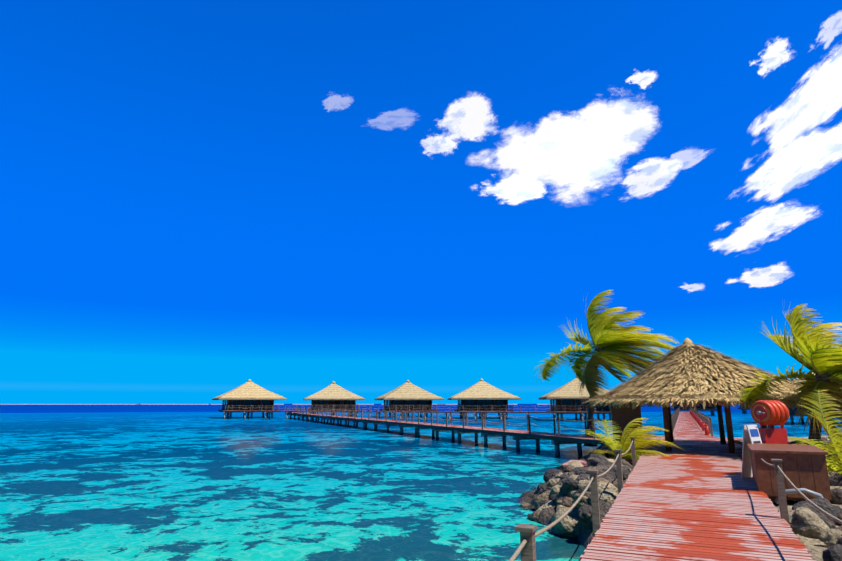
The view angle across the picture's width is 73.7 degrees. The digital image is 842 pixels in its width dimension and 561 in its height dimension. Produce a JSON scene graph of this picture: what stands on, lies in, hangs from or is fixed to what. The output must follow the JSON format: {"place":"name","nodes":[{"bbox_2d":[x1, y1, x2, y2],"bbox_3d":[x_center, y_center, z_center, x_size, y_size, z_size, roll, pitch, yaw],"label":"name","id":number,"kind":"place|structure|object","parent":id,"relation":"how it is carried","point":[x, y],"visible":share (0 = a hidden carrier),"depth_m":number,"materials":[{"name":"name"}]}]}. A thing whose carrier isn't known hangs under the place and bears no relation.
{"place":"outdoors","nodes":[
{"label":"outdoors","id":0,"kind":"place"},
{"bbox_2d":[322,94,353,111],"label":"cloud","id":1,"kind":"structure","parent":0,"point":[346,100],"depth_m":3766.51,"materials":[{"name":"white"}]},
{"bbox_2d":[368,107,419,130],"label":"cloud","id":2,"kind":"structure","parent":0,"point":[404,112],"depth_m":3845.55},
{"bbox_2d":[0,404,841,560],"bbox_3d":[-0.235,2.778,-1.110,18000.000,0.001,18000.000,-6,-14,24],"label":"lagoon water","id":3,"kind":"structure","parent":0,"point":[209,482],"depth_m":20.94,"materials":[{"name":"teal liquid"}]},
{"bbox_2d":[212,379,286,418],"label":"bungalow","id":4,"kind":"object","parent":3,"relation":"on","point":[247,394],"visible":0.9,"depth_m":116.41,"materials":[{"name":"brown wood"}]},
{"bbox_2d":[303,381,364,416],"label":"bungalow","id":5,"kind":"object","parent":3,"relation":"on","point":[334,394],"visible":0.85,"depth_m":123.57,"materials":[{"name":"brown wood"}]},
{"bbox_2d":[0,404,736,404],"bbox_3d":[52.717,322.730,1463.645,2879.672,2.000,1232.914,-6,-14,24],"label":"reef surf water","id":6,"kind":"structure","parent":3,"relation":"on","point":[204,404],"depth_m":1475.67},
{"bbox_2d":[374,380,443,417],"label":"bungalow","id":7,"kind":"object","parent":3,"relation":"on","point":[404,396],"visible":0.88,"depth_m":122.33,"materials":[{"name":"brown wood"}]},
{"bbox_2d":[223,410,598,421],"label":"pier row","id":8,"kind":"object","parent":3,"relation":"in","point":[379,412],"visible":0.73,"depth_m":99.70,"materials":[{"name":"paint"}]},
{"bbox_2d":[228,405,595,413],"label":"rail","id":9,"kind":"object","parent":8,"relation":"on","point":[520,408],"visible":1,"depth_m":103.45,"materials":[{"name":"brown wood"}]},
{"bbox_2d":[285,412,609,456],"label":"pier","id":10,"kind":"structure","parent":3,"relation":"in","point":[519,435],"depth_m":41.46,"materials":[{"name":"paint"}]},
{"bbox_2d":[288,407,595,445],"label":"side rail","id":11,"kind":"object","parent":10,"relation":"on","point":[482,415],"visible":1,"depth_m":45.05,"materials":[{"name":"brown wood"}]},
{"bbox_2d":[298,407,610,435],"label":"side rail","id":12,"kind":"object","parent":10,"relation":"on","point":[484,420],"visible":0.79,"depth_m":46.82,"materials":[{"name":"brown wood"}]},
{"bbox_2d":[447,378,520,418],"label":"bungalow","id":13,"kind":"object","parent":3,"relation":"on","point":[482,394],"visible":0.85,"depth_m":112.09,"materials":[{"name":"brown wood"}]},
{"bbox_2d":[538,376,611,420],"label":"bungalow","id":14,"kind":"object","parent":3,"relation":"on","point":[568,396],"visible":0.52,"depth_m":99.08,"materials":[{"name":"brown wood"}]},
{"bbox_2d":[518,441,640,539],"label":"boulders","id":15,"kind":"object","parent":3,"relation":"in","point":[555,495],"visible":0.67,"depth_m":14.38,"materials":[{"name":"grey stone"}]},
{"bbox_2d":[530,466,630,547],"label":"ground","id":16,"kind":"structure","parent":3,"relation":"in","point":[584,537],"depth_m":12.06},
{"bbox_2d":[560,460,632,469],"bbox_3d":[6.634,6.874,20.719,2.570,0.223,2.100,-6,-14,24],"label":"rock","id":17,"kind":"object","parent":16,"relation":"on","point":[583,463],"visible":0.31,"depth_m":20.82,"materials":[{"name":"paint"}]},
{"bbox_2d":[534,290,678,446],"bbox_3d":[11.275,4.998,32.869,6.941,9.023,8.319,10,-16,-38],"label":"palm","id":18,"kind":"object","parent":16,"relation":"on","point":[611,343],"visible":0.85,"depth_m":32.09,"materials":[{"name":"green plant"}]},
{"bbox_2d":[608,457,632,464],"bbox_3d":[7.396,6.904,20.695,0.880,0.655,0.880,-6,-14,24],"label":"planter box","id":19,"kind":"object","parent":16,"relation":"on","point":[628,460],"visible":0.14,"depth_m":20.39,"materials":[{"name":"brown wood"}]},
{"bbox_2d":[582,418,685,462],"bbox_3d":[7.885,6.160,20.872,3.732,2.062,3.598,-6,-14,24],"label":"palm plant","id":20,"kind":"object","parent":16,"relation":"on","point":[624,444],"visible":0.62,"depth_m":20.60,"materials":[{"name":"green plant"}]},
{"bbox_2d":[673,412,714,436],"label":"pier","id":21,"kind":"structure","parent":3,"relation":"in","point":[686,424],"depth_m":43.09,"materials":[{"name":"paint"}]},
{"bbox_2d":[671,407,679,430],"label":"rail","id":22,"kind":"object","parent":21,"relation":"on","point":[675,414],"visible":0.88,"depth_m":50.99,"materials":[{"name":"grey wood"}]},
{"bbox_2d":[690,410,708,434],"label":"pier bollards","id":23,"kind":"object","parent":21,"relation":"on","point":[701,423],"depth_m":40.92,"materials":[{"name":"red paint"}]},
{"bbox_2d":[690,407,712,435],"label":"rail","id":24,"kind":"object","parent":21,"relation":"on","point":[706,419],"visible":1,"depth_m":37.00,"materials":[{"name":"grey wood"}]},
{"bbox_2d":[671,403,716,415],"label":"bungalow","id":25,"kind":"object","parent":3,"relation":"in","point":[712,409],"visible":0.17,"depth_m":139.94,"materials":[{"name":"brown wood"}]},
{"bbox_2d":[737,404,750,413],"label":"bungalow","id":26,"kind":"object","parent":3,"relation":"in","point":[744,411],"visible":0.1,"depth_m":165.06,"materials":[{"name":"brown wood"}]},
{"bbox_2d":[786,372,841,423],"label":"bungalow","id":27,"kind":"object","parent":3,"relation":"on","point":[793,412],"visible":0.06,"depth_m":81.91,"materials":[{"name":"brown wood"}]},
{"bbox_2d":[0,0,841,403],"label":"sky","id":28,"kind":"structure","parent":0,"point":[185,217],"materials":[{"name":"blue"}]},
{"bbox_2d":[421,134,456,157],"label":"cloud","id":29,"kind":"structure","parent":0,"point":[437,144],"depth_m":3887.22,"materials":[{"name":"white"}]},
{"bbox_2d":[428,91,503,144],"bbox_3d":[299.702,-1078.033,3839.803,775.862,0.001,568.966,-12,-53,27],"label":"cloud","id":30,"kind":"structure","parent":0,"point":[470,118],"depth_m":3816.46,"materials":[{"name":"white"}]},
{"bbox_2d":[471,174,545,205],"bbox_3d":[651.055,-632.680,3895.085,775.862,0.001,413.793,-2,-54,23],"label":"cloud","id":31,"kind":"structure","parent":0,"point":[514,190],"depth_m":3895.27,"materials":[{"name":"white"}]},
{"bbox_2d":[466,113,625,207],"bbox_3d":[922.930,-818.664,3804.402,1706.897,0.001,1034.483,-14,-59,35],"label":"cloud","id":32,"kind":"structure","parent":0,"point":[574,157],"depth_m":3795.89,"materials":[{"name":"white"}]},
{"bbox_2d":[523,88,660,160],"bbox_3d":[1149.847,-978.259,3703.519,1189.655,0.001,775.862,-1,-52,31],"label":"cloud","id":33,"kind":"structure","parent":0,"point":[637,122],"depth_m":3605.37,"materials":[{"name":"white"}]},
{"bbox_2d":[626,70,657,88],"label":"cloud","id":34,"kind":"structure","parent":0,"point":[643,80],"depth_m":3528.31,"materials":[{"name":"white"}]},
{"bbox_2d":[611,157,682,199],"bbox_3d":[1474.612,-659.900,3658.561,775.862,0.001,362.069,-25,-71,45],"label":"cloud","id":35,"kind":"structure","parent":0,"point":[653,175],"depth_m":3636.84,"materials":[{"name":"white"}]},
{"bbox_2d":[680,283,704,291],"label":"cloud","id":36,"kind":"structure","parent":0,"point":[693,287],"depth_m":3599.61,"materials":[{"name":"white"}]},
{"bbox_2d":[670,145,715,169],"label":"cloud","id":37,"kind":"structure","parent":0,"point":[689,158],"depth_m":3539.25,"materials":[{"name":"white"}]},
{"bbox_2d":[727,260,793,287],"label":"cloud","id":38,"kind":"structure","parent":0,"point":[773,275],"depth_m":3416.04,"materials":[{"name":"white"}]},
{"bbox_2d":[709,198,819,254],"bbox_3d":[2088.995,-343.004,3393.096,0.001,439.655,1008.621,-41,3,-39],"label":"cloud","id":39,"kind":"structure","parent":0,"point":[762,226],"depth_m":3404.36,"materials":[{"name":"white"}]},
{"bbox_2d":[750,400,788,443],"bbox_3d":[8.938,4.031,14.267,1.053,1.935,0.665,6,-14,-24],"label":"hose reel","id":40,"kind":"object","parent":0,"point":[770,413],"visible":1,"depth_m":14.16,"materials":[{"name":"metal"}]},
{"bbox_2d":[749,36,793,76],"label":"cloud","id":41,"kind":"structure","parent":0,"point":[775,55],"depth_m":3201.61,"materials":[{"name":"white"}]},
{"bbox_2d":[730,121,841,202],"bbox_3d":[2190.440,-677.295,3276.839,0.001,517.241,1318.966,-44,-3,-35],"label":"cloud","id":42,"kind":"structure","parent":0,"point":[802,159],"depth_m":3273.68,"materials":[{"name":"white"}]},
{"bbox_2d":[738,436,841,560],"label":"ground","id":43,"kind":"structure","parent":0,"point":[815,547],"depth_m":8.73,"materials":[{"name":"beige sand"}]},
{"bbox_2d":[580,452,815,560],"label":"boardwalk","id":44,"kind":"structure","parent":43,"relation":"on","point":[687,507],"depth_m":8.99,"materials":[{"name":"paint"}]},
{"bbox_2d":[509,437,635,560],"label":"rail","id":45,"kind":"object","parent":44,"relation":"on","point":[526,548],"visible":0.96,"depth_m":7.91,"materials":[{"name":"grey wood"}]},
{"bbox_2d":[741,425,761,477],"bbox_3d":[8.239,4.237,13.912,0.480,1.280,0.490,8,-15,-33],"label":"sign","id":46,"kind":"object","parent":44,"relation":"on","point":[751,434],"visible":0.52,"depth_m":13.94,"materials":[{"name":"white paint"}]},
{"bbox_2d":[604,436,791,456],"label":"floor","id":47,"kind":"structure","parent":43,"relation":"on","point":[701,445],"depth_m":24.06,"materials":[{"name":"paint"}]},
{"bbox_2d":[610,393,773,452],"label":"hut posts","id":48,"kind":"object","parent":47,"relation":"on","point":[623,417],"visible":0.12,"depth_m":23.31,"materials":[{"name":"brown wood"}]},
{"bbox_2d":[581,338,840,409],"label":"thatched roof","id":49,"kind":"structure","parent":48,"relation":"on","point":[687,372],"depth_m":22.19,"materials":[{"name":"beige wicker"}]},
{"bbox_2d":[734,303,841,446],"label":"palm","id":50,"kind":"object","parent":43,"relation":"on","point":[818,354],"visible":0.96,"depth_m":18.09,"materials":[{"name":"green plant"}]},
{"bbox_2d":[734,435,841,560],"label":"boulders","id":51,"kind":"object","parent":43,"relation":"on","point":[807,519],"visible":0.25,"depth_m":9.14,"materials":[{"name":"grey stone"}]},
{"bbox_2d":[774,488,823,503],"bbox_3d":[7.564,4.322,11.169,0.942,0.389,0.189,-6,-14,24],"label":"pipe elbow","id":52,"kind":"object","parent":51,"relation":"on","point":[802,490],"visible":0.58,"depth_m":11.12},
{"bbox_2d":[747,443,831,501],"bbox_3d":[8.157,4.249,12.541,1.350,1.010,2.400,-6,-14,27],"label":"wooden box","id":53,"kind":"object","parent":43,"relation":"on","point":[804,466],"visible":0.88,"depth_m":11.60,"materials":[{"name":"brown wood"}]},
{"bbox_2d":[761,458,841,523],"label":"rail","id":54,"kind":"object","parent":43,"relation":"on","point":[779,475],"visible":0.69,"depth_m":9.00,"materials":[{"name":"grey wood"}]},
{"bbox_2d":[787,390,841,473],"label":"palm shrub","id":55,"kind":"object","parent":43,"relation":"on","point":[833,465],"visible":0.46,"depth_m":15.01,"materials":[{"name":"green plant"}]},
{"bbox_2d":[743,44,841,168],"bbox_3d":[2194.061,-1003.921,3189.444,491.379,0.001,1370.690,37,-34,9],"label":"cloud","id":56,"kind":"structure","parent":0,"point":[814,101],"depth_m":3193.73,"materials":[{"name":"white"}]},
{"bbox_2d":[808,11,841,51],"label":"cloud","id":57,"kind":"structure","parent":0,"point":[832,25],"depth_m":3037.39,"materials":[{"name":"white"}]}
]}

